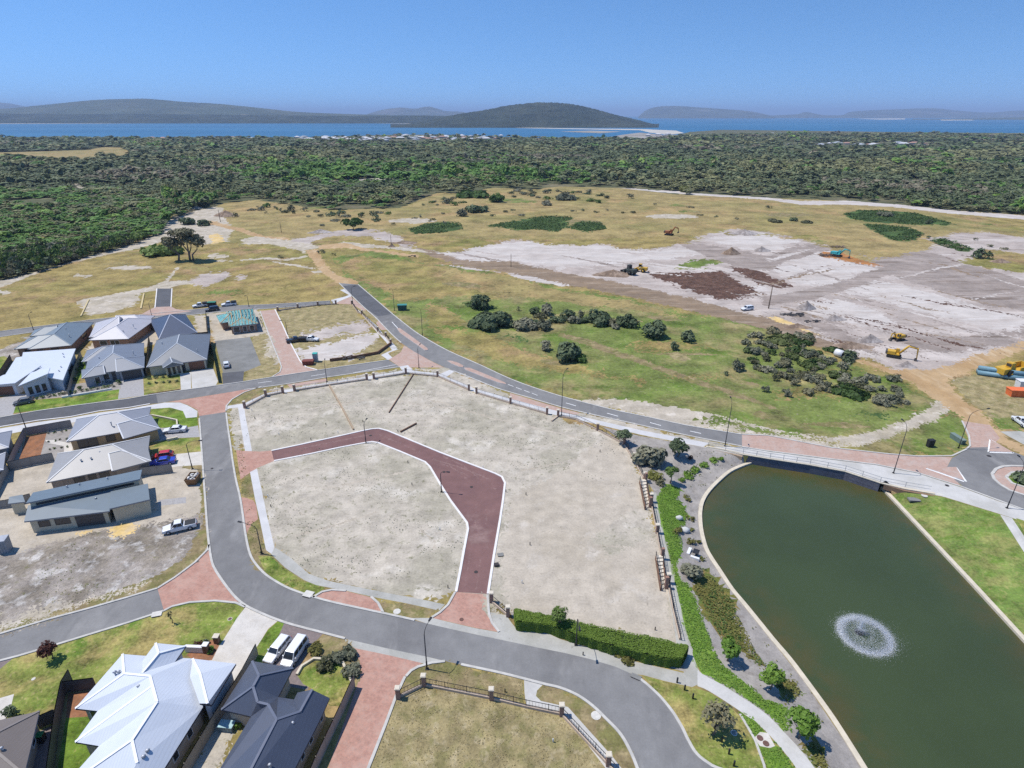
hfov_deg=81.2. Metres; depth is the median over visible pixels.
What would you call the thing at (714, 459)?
shrub
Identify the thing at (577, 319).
bush
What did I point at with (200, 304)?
parked car
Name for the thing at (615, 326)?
bush
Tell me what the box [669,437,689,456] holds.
garden tree
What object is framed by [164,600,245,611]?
kerb
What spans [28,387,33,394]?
window
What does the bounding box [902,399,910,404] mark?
wetland shrub
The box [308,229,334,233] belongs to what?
soil heap
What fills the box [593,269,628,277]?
soil heap
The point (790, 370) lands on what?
wetland shrub
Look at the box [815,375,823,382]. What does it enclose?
wetland shrub
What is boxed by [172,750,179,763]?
window
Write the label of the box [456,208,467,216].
pasture bush
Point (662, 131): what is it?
beach
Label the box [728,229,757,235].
soil heap
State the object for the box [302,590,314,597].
drain pit
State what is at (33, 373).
house
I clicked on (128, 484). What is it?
window
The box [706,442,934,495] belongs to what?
retaining wall
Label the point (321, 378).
kerb
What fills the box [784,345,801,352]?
wetland shrub
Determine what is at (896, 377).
wetland shrub
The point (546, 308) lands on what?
bush
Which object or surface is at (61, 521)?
window
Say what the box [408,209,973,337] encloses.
heath
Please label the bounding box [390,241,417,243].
soil heap
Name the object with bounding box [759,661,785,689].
garden tree
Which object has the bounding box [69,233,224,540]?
ground
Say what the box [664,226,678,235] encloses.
excavator
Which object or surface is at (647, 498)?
stairs
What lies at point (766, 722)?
pavement
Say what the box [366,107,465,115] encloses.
island
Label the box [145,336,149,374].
sheet fence
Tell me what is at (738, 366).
bush
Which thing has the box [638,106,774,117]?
island
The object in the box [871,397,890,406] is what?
wetland shrub
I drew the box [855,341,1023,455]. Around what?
ground
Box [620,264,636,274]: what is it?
wheel loader
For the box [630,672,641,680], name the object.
drain pit
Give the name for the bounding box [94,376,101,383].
window
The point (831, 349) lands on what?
scrub mound
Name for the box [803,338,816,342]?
wetland shrub
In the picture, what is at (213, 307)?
parked car
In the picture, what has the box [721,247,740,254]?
soil heap
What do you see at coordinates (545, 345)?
bush
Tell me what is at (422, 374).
boundary fence
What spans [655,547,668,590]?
stairs
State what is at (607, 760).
boundary fence
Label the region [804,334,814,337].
wetland shrub
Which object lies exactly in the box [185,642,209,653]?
letterbox wall
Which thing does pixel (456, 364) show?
road median
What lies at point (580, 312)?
bush
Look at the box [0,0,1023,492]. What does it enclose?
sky
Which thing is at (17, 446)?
sheet fence
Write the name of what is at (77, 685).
sheet fence
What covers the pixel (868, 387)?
wetland shrub
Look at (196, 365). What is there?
garage door
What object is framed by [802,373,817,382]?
wetland shrub
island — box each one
[0,103,24,108]
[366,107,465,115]
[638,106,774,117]
[771,108,1023,117]
[912,117,1023,119]
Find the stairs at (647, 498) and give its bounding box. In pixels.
[639,472,652,509]
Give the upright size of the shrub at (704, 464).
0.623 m
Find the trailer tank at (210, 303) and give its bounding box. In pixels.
[207,301,216,306]
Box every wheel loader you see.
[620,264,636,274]
[634,263,647,272]
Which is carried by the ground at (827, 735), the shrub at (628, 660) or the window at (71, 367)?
the shrub at (628, 660)
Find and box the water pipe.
[976,365,1023,379]
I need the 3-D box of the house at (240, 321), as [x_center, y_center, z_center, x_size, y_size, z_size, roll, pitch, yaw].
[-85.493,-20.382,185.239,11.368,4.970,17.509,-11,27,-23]
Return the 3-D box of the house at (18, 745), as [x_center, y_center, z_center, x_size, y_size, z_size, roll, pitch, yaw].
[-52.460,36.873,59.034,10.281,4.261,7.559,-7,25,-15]
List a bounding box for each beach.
[0,123,409,123]
[545,128,681,133]
[872,118,904,119]
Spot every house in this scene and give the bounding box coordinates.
[0,349,75,395]
[0,430,12,472]
[0,710,39,767]
[8,470,151,532]
[14,322,93,356]
[46,436,151,487]
[66,407,159,449]
[75,642,235,767]
[81,343,144,386]
[89,315,154,347]
[147,334,210,375]
[151,314,196,338]
[216,309,257,333]
[221,660,329,767]
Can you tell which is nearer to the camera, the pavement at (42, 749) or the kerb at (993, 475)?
the pavement at (42, 749)
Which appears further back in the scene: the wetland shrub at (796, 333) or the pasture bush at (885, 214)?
the pasture bush at (885, 214)
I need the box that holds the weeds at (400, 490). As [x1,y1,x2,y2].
[246,383,623,584]
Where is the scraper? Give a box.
[994,361,1023,376]
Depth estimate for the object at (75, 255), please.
269.61 m
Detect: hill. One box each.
[0,99,399,115]
[0,113,443,122]
[390,102,658,127]
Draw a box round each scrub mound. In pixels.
[764,332,796,345]
[792,336,813,345]
[822,346,844,353]
[831,383,871,401]
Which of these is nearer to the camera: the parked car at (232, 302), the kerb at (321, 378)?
the kerb at (321, 378)
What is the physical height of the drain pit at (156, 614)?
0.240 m
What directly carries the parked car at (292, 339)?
on the ground at (984, 392)
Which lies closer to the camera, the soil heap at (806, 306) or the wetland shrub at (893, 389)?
the wetland shrub at (893, 389)
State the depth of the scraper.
148.63 m
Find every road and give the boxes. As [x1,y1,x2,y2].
[0,283,1023,767]
[0,285,390,425]
[215,337,260,372]
[272,429,503,593]
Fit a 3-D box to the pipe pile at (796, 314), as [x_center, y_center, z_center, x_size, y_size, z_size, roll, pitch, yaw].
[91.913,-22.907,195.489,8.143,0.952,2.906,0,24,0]
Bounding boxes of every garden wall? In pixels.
[61,388,111,397]
[151,414,177,424]
[166,436,177,440]
[295,657,351,680]
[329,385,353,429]
[330,342,390,361]
[389,374,413,412]
[400,423,416,432]
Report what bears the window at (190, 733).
in the house at (148, 710)
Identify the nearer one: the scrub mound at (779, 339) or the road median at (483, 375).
the road median at (483, 375)
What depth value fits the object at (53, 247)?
280.13 m
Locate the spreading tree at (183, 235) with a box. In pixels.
[160,227,205,260]
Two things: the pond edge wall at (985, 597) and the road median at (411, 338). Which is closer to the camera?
the pond edge wall at (985, 597)
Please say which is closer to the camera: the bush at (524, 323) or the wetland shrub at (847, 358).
the wetland shrub at (847, 358)
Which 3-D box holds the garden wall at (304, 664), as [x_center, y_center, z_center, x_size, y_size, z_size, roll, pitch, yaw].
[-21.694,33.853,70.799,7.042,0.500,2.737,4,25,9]
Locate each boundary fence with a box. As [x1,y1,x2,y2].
[242,386,283,407]
[276,300,336,310]
[292,373,367,390]
[350,300,391,343]
[372,367,469,390]
[394,673,564,716]
[475,386,548,414]
[489,591,509,616]
[557,409,646,478]
[562,710,618,767]
[650,492,661,554]
[666,572,681,639]
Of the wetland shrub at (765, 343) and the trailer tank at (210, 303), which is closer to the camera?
the wetland shrub at (765, 343)
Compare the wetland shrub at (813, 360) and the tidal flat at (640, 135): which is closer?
the wetland shrub at (813, 360)
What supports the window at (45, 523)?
in the house at (123, 496)
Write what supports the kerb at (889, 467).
on the pavement at (766, 722)
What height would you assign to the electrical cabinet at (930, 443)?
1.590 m
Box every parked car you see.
[13,396,33,405]
[149,456,176,465]
[151,449,174,459]
[162,424,187,433]
[162,518,197,534]
[192,301,207,307]
[205,305,218,311]
[221,300,236,306]
[222,361,229,368]
[262,633,292,663]
[286,336,297,342]
[301,334,319,341]
[740,305,753,310]
[1011,416,1023,426]
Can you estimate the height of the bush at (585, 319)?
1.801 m
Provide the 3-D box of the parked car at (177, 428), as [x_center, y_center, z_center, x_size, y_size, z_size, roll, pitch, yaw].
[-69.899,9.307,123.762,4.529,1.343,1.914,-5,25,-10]
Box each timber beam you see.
[80,299,89,316]
[140,293,144,308]
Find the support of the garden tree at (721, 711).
on the ground at (96, 656)
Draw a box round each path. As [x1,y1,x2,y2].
[45,440,72,451]
[558,333,775,408]
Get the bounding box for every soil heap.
[214,210,239,216]
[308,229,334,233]
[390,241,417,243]
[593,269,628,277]
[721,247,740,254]
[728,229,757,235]
[753,246,770,251]
[783,323,812,328]
[795,301,815,310]
[823,315,846,321]
[832,341,874,348]
[857,334,883,342]
[895,361,917,367]
[990,259,1011,262]
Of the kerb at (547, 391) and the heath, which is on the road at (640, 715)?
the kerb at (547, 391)
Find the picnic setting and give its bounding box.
[687,547,699,561]
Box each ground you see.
[0,132,1023,279]
[0,147,1023,317]
[0,187,1023,767]
[0,212,869,767]
[0,214,696,631]
[0,308,675,642]
[0,336,210,636]
[0,356,283,767]
[0,374,1023,767]
[19,432,218,717]
[31,379,860,767]
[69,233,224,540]
[190,228,1023,380]
[192,367,738,767]
[197,198,1023,462]
[244,304,1023,767]
[408,210,972,420]
[646,266,859,350]
[656,474,1023,767]
[677,130,1023,135]
[685,243,1023,356]
[690,568,830,767]
[747,313,868,359]
[819,251,879,266]
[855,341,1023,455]
[893,492,1023,634]
[1000,431,1023,443]
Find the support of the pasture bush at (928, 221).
on the ground at (892, 233)
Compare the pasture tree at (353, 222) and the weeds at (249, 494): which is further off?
the pasture tree at (353, 222)
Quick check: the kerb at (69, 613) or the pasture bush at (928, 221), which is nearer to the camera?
the kerb at (69, 613)
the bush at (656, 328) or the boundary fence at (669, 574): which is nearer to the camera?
the boundary fence at (669, 574)
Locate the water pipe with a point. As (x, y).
(986, 371)
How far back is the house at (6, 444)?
113.71 m
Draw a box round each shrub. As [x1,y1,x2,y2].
[0,704,21,717]
[193,640,202,644]
[207,645,213,654]
[234,723,241,730]
[307,640,322,656]
[316,654,333,671]
[325,211,334,215]
[330,644,357,663]
[340,661,360,677]
[614,654,634,666]
[631,445,667,468]
[648,469,663,480]
[655,479,664,486]
[672,527,682,534]
[680,563,703,579]
[682,470,695,479]
[686,537,696,543]
[690,465,701,472]
[698,462,709,467]
[709,457,717,463]
[740,338,751,344]
[743,347,752,353]
[747,331,764,337]
[749,358,759,364]
[750,346,764,354]
[753,339,765,343]
[759,365,776,372]
[761,340,773,346]
[761,385,769,391]
[762,354,770,361]
[765,326,781,334]
[766,349,776,355]
[767,343,777,348]
[772,374,780,380]
[778,370,787,378]
[779,359,793,366]
[783,372,801,382]
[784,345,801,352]
[784,351,799,359]
[784,389,791,396]
[786,368,795,372]
[790,379,799,384]
[792,371,810,379]
[793,331,804,336]
[796,360,813,366]
[797,370,815,378]
[798,340,806,345]
[799,349,815,358]
[801,387,815,395]
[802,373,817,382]
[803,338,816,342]
[803,363,819,369]
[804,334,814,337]
[804,358,819,364]
[809,741,815,747]
[813,357,828,364]
[814,384,831,392]
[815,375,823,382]
[815,379,823,384]
[818,746,824,753]
[822,357,836,363]
[824,381,831,386]
[825,370,841,378]
[836,377,854,383]
[838,360,850,369]
[838,370,850,379]
[842,356,853,364]
[844,349,858,357]
[853,376,867,383]
[853,382,865,388]
[863,373,880,379]
[863,385,877,391]
[868,377,881,382]
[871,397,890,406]
[872,396,885,403]
[877,385,886,390]
[885,373,902,381]
[886,394,901,404]
[890,387,901,391]
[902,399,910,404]
[1011,470,1023,483]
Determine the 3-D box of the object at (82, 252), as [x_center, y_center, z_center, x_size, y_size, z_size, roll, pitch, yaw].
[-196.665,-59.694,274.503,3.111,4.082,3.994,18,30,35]
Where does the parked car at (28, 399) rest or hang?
on the ground at (73, 754)
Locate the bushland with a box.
[0,130,1023,248]
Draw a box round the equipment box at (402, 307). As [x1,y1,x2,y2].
[397,304,406,310]
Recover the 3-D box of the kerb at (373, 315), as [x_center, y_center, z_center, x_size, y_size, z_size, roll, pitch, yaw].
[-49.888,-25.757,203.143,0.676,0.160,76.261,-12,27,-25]
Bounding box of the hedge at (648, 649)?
[513,608,688,667]
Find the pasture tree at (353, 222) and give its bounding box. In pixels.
[340,217,363,228]
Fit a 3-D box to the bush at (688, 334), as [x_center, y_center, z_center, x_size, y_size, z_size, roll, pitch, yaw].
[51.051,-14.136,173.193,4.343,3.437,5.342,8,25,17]
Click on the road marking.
(700, 433)
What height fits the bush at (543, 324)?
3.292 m
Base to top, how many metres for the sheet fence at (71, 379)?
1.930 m
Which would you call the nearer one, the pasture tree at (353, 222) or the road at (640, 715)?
the road at (640, 715)
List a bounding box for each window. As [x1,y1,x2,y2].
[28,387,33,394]
[35,385,40,392]
[36,482,133,504]
[37,520,50,526]
[41,383,47,390]
[54,518,70,524]
[68,364,72,375]
[73,476,85,483]
[77,437,98,448]
[88,474,96,480]
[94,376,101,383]
[99,341,107,344]
[99,471,109,477]
[103,373,109,379]
[105,434,115,441]
[110,340,119,344]
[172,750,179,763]
[186,727,193,740]
[233,327,239,332]
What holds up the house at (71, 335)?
on the ground at (56, 295)
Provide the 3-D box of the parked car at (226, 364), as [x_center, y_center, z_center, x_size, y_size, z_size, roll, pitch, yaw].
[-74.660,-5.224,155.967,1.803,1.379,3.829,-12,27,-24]
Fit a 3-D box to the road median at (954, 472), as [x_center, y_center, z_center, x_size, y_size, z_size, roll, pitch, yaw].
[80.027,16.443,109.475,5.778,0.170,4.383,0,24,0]
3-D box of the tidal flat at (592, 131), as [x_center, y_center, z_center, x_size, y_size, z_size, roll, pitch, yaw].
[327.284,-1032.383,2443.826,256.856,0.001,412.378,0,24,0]
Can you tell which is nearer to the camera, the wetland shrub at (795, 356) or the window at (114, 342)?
the wetland shrub at (795, 356)
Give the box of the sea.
[0,116,1023,137]
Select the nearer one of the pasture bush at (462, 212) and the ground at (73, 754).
the ground at (73, 754)
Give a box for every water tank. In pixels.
[834,349,845,357]
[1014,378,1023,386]
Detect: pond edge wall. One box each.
[698,462,866,767]
[880,487,1023,642]
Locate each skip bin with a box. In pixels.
[184,472,200,484]
[302,359,313,365]
[1005,386,1023,396]
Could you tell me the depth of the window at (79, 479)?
104.88 m
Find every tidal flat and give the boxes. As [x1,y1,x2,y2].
[563,131,618,132]
[618,133,666,138]
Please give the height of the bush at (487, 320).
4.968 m
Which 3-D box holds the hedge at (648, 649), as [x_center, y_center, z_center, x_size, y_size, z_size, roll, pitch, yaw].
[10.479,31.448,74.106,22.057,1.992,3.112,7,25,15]
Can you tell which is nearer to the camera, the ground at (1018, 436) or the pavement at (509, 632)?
the pavement at (509, 632)
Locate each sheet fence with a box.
[0,355,11,375]
[0,463,8,488]
[0,494,29,507]
[6,429,25,469]
[7,453,54,469]
[23,420,72,435]
[37,709,53,728]
[46,669,72,767]
[62,677,95,692]
[66,351,81,395]
[140,464,172,475]
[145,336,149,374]
[181,644,257,767]
[310,675,354,767]
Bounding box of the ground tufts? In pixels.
[662,451,822,721]
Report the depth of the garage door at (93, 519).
95.26 m
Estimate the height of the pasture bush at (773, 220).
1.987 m
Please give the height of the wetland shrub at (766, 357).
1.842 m
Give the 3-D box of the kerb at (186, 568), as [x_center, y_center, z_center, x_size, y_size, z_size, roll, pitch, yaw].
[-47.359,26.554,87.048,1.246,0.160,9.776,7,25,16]
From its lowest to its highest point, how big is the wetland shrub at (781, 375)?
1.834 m
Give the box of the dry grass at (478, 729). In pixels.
[375,665,600,767]
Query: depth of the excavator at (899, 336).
173.54 m
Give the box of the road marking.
[261,322,1013,481]
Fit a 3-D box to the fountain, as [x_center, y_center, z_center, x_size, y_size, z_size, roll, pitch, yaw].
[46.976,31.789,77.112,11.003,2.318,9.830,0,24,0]
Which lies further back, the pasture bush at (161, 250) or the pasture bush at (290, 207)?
the pasture bush at (290, 207)
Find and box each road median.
[397,328,427,350]
[448,361,462,367]
[464,368,505,383]
[927,467,963,479]
[989,440,1012,452]
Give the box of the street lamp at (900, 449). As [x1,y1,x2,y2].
[892,419,906,473]
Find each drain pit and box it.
[151,610,162,617]
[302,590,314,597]
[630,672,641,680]
[907,497,920,501]
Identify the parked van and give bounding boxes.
[280,633,309,667]
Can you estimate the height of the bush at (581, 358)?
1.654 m
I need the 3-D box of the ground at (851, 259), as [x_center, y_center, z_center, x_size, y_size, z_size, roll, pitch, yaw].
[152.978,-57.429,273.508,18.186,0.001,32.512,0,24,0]
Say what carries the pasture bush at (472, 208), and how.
on the ground at (832, 225)
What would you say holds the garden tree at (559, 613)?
on the ground at (827, 735)
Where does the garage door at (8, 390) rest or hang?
in the house at (33, 373)
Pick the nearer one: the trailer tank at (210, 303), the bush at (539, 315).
the bush at (539, 315)
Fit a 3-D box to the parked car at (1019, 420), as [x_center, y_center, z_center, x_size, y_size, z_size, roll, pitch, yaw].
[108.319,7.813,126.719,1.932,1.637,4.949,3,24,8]
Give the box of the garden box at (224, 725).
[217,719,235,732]
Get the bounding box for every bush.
[139,243,184,256]
[178,217,195,223]
[197,219,212,225]
[287,205,295,210]
[456,189,489,198]
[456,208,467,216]
[465,204,488,212]
[467,310,509,331]
[470,294,490,310]
[489,194,504,201]
[502,318,513,326]
[512,317,538,331]
[529,306,539,314]
[532,312,546,318]
[537,318,551,330]
[540,340,550,350]
[541,200,551,205]
[541,303,552,316]
[548,316,564,322]
[555,193,575,200]
[556,341,581,362]
[559,308,576,319]
[567,316,580,323]
[575,353,586,362]
[577,309,584,317]
[580,316,593,322]
[588,308,610,326]
[607,318,617,325]
[611,323,619,328]
[616,312,639,328]
[641,319,666,338]
[670,341,678,349]
[680,329,694,342]
[732,358,745,372]
[768,218,782,222]
[801,220,812,223]
[876,211,893,216]
[924,219,932,223]
[970,248,993,258]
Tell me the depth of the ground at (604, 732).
74.76 m
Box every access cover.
[393,609,400,613]
[591,711,600,719]
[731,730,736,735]
[757,735,762,740]
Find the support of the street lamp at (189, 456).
on the ground at (593, 585)
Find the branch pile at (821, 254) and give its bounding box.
[817,253,839,255]
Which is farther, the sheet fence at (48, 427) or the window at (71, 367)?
the window at (71, 367)
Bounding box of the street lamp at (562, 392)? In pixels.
[561,368,567,414]
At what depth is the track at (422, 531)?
106.33 m
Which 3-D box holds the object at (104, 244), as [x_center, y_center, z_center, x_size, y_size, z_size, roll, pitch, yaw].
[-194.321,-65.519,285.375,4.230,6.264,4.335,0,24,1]
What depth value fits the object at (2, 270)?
238.04 m
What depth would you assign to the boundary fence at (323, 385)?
145.07 m
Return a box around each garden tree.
[36,640,57,658]
[551,605,567,622]
[614,429,632,440]
[664,466,679,482]
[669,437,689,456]
[700,698,737,735]
[721,635,741,661]
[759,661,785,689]
[788,704,820,740]
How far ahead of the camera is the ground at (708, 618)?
78.44 m
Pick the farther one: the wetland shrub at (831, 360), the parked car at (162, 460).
the wetland shrub at (831, 360)
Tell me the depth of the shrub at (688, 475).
110.29 m
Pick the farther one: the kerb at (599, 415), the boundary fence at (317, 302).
the boundary fence at (317, 302)
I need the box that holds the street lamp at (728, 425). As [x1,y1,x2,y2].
[724,396,731,446]
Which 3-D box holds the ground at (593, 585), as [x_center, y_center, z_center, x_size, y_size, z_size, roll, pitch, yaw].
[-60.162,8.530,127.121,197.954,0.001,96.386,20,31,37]
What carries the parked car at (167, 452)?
on the pavement at (249, 628)
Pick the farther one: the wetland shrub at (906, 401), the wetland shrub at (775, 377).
the wetland shrub at (775, 377)
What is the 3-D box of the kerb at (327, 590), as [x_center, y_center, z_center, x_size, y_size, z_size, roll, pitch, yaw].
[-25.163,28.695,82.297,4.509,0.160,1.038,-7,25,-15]
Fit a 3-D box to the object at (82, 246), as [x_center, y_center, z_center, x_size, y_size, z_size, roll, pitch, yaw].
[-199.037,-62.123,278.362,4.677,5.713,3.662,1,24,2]
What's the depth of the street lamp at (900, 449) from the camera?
107.72 m
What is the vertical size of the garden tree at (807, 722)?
3.994 m
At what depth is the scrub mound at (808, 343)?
171.07 m
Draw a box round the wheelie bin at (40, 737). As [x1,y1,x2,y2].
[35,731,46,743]
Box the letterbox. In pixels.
[212,633,220,643]
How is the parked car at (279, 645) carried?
on the pavement at (42, 749)
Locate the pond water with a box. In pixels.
[702,464,1023,767]
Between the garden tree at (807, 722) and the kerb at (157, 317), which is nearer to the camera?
the garden tree at (807, 722)
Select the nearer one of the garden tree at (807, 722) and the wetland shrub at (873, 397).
the garden tree at (807, 722)
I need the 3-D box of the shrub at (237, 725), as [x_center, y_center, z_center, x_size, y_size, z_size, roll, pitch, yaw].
[-29.404,36.563,63.967,0.849,0.734,0.595,-12,27,-25]
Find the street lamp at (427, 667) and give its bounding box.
[424,617,431,669]
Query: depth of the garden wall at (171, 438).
120.73 m
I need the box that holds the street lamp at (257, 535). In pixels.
[237,521,263,554]
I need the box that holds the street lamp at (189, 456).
[186,440,201,469]
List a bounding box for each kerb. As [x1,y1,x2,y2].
[0,301,323,331]
[0,306,300,336]
[0,360,386,417]
[0,403,149,426]
[0,587,156,634]
[0,610,163,661]
[157,544,209,588]
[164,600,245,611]
[198,418,345,638]
[225,386,261,410]
[225,413,414,620]
[244,366,399,389]
[260,311,281,376]
[271,428,505,593]
[274,309,316,369]
[274,441,468,591]
[312,589,345,596]
[339,283,401,342]
[358,284,741,434]
[367,676,405,767]
[370,596,383,611]
[405,660,444,676]
[431,592,455,617]
[454,371,741,446]
[461,663,638,767]
[486,594,499,631]
[640,678,720,767]
[739,714,765,767]
[742,420,970,456]
[742,446,1023,509]
[990,465,1023,494]
[1005,470,1023,486]
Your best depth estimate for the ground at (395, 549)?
109.59 m
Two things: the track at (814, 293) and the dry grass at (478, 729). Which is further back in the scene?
the track at (814, 293)
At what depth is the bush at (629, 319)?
184.54 m
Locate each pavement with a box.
[0,289,707,552]
[0,377,199,505]
[0,452,774,747]
[0,624,321,767]
[143,297,1023,493]
[158,387,496,767]
[180,368,1023,767]
[271,491,697,686]
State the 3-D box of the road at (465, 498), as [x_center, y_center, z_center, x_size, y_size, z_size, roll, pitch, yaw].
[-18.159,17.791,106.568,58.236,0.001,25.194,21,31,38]
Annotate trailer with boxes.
[297,336,305,341]
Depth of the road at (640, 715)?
78.81 m
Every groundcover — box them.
[702,568,793,702]
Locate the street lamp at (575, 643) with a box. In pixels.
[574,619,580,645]
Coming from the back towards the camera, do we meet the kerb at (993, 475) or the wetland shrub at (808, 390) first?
the wetland shrub at (808, 390)
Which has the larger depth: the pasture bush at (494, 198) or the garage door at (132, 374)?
the pasture bush at (494, 198)
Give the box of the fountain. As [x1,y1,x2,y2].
[832,612,904,659]
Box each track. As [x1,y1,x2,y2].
[0,178,949,447]
[207,220,418,283]
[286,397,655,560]
[304,434,495,588]
[416,248,1012,353]
[441,249,648,272]
[452,244,1023,348]
[508,188,1023,363]
[768,316,818,334]
[775,253,1020,361]
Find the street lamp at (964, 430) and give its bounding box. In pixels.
[957,408,989,448]
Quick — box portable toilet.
[312,352,318,361]
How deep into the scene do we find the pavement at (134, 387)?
135.24 m
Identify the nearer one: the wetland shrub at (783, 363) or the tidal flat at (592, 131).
the wetland shrub at (783, 363)
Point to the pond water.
(802, 560)
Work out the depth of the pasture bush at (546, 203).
432.86 m
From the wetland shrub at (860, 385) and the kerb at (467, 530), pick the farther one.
the wetland shrub at (860, 385)
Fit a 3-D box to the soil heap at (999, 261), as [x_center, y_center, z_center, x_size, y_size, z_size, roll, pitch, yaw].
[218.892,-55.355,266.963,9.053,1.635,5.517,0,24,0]
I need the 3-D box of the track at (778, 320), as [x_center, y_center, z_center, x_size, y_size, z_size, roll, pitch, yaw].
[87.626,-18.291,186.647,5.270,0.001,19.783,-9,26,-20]
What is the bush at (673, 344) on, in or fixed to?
on the ground at (56, 295)
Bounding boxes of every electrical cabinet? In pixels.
[926,438,935,447]
[950,432,966,444]
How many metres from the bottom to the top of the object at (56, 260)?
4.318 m
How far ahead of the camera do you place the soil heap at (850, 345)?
168.56 m
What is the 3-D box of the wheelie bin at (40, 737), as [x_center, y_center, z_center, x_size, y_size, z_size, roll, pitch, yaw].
[-49.357,37.047,62.543,0.645,1.060,0.728,-5,25,-10]
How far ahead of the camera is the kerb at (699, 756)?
64.13 m
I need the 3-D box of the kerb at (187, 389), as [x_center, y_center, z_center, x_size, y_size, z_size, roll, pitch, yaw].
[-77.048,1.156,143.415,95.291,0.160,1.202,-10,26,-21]
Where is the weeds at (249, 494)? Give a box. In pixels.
[229,343,392,582]
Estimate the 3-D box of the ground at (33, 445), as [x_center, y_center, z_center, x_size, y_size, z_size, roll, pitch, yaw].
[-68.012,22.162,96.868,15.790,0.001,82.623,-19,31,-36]
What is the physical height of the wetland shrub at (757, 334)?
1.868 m
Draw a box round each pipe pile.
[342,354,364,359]
[780,312,804,315]
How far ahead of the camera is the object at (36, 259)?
251.10 m
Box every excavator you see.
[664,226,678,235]
[830,248,850,257]
[885,345,918,360]
[888,332,906,340]
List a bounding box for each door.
[0,386,14,394]
[74,513,105,526]
[111,372,116,379]
[121,369,142,379]
[188,361,204,369]
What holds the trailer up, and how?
on the ground at (984, 392)
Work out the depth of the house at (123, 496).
96.55 m
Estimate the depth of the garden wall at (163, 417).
129.09 m
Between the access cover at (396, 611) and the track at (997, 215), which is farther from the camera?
the track at (997, 215)
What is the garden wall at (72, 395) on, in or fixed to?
on the ground at (827, 735)
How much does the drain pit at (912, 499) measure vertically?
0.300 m
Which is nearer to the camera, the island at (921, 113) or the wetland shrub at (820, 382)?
the wetland shrub at (820, 382)
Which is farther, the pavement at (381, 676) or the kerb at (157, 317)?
the kerb at (157, 317)
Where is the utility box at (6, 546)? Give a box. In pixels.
[0,534,12,554]
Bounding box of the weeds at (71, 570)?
[38,542,106,601]
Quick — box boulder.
[681,527,689,532]
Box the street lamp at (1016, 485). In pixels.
[1005,455,1023,508]
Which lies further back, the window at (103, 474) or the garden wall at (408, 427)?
the garden wall at (408, 427)
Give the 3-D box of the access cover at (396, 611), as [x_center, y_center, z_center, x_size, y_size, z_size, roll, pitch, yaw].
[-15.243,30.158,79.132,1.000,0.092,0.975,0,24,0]
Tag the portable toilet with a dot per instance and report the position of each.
(315, 356)
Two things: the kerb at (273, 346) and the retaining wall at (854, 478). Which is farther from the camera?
the kerb at (273, 346)
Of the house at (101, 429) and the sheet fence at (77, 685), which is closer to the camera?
the sheet fence at (77, 685)
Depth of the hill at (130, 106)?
6747.43 m
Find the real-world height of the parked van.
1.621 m

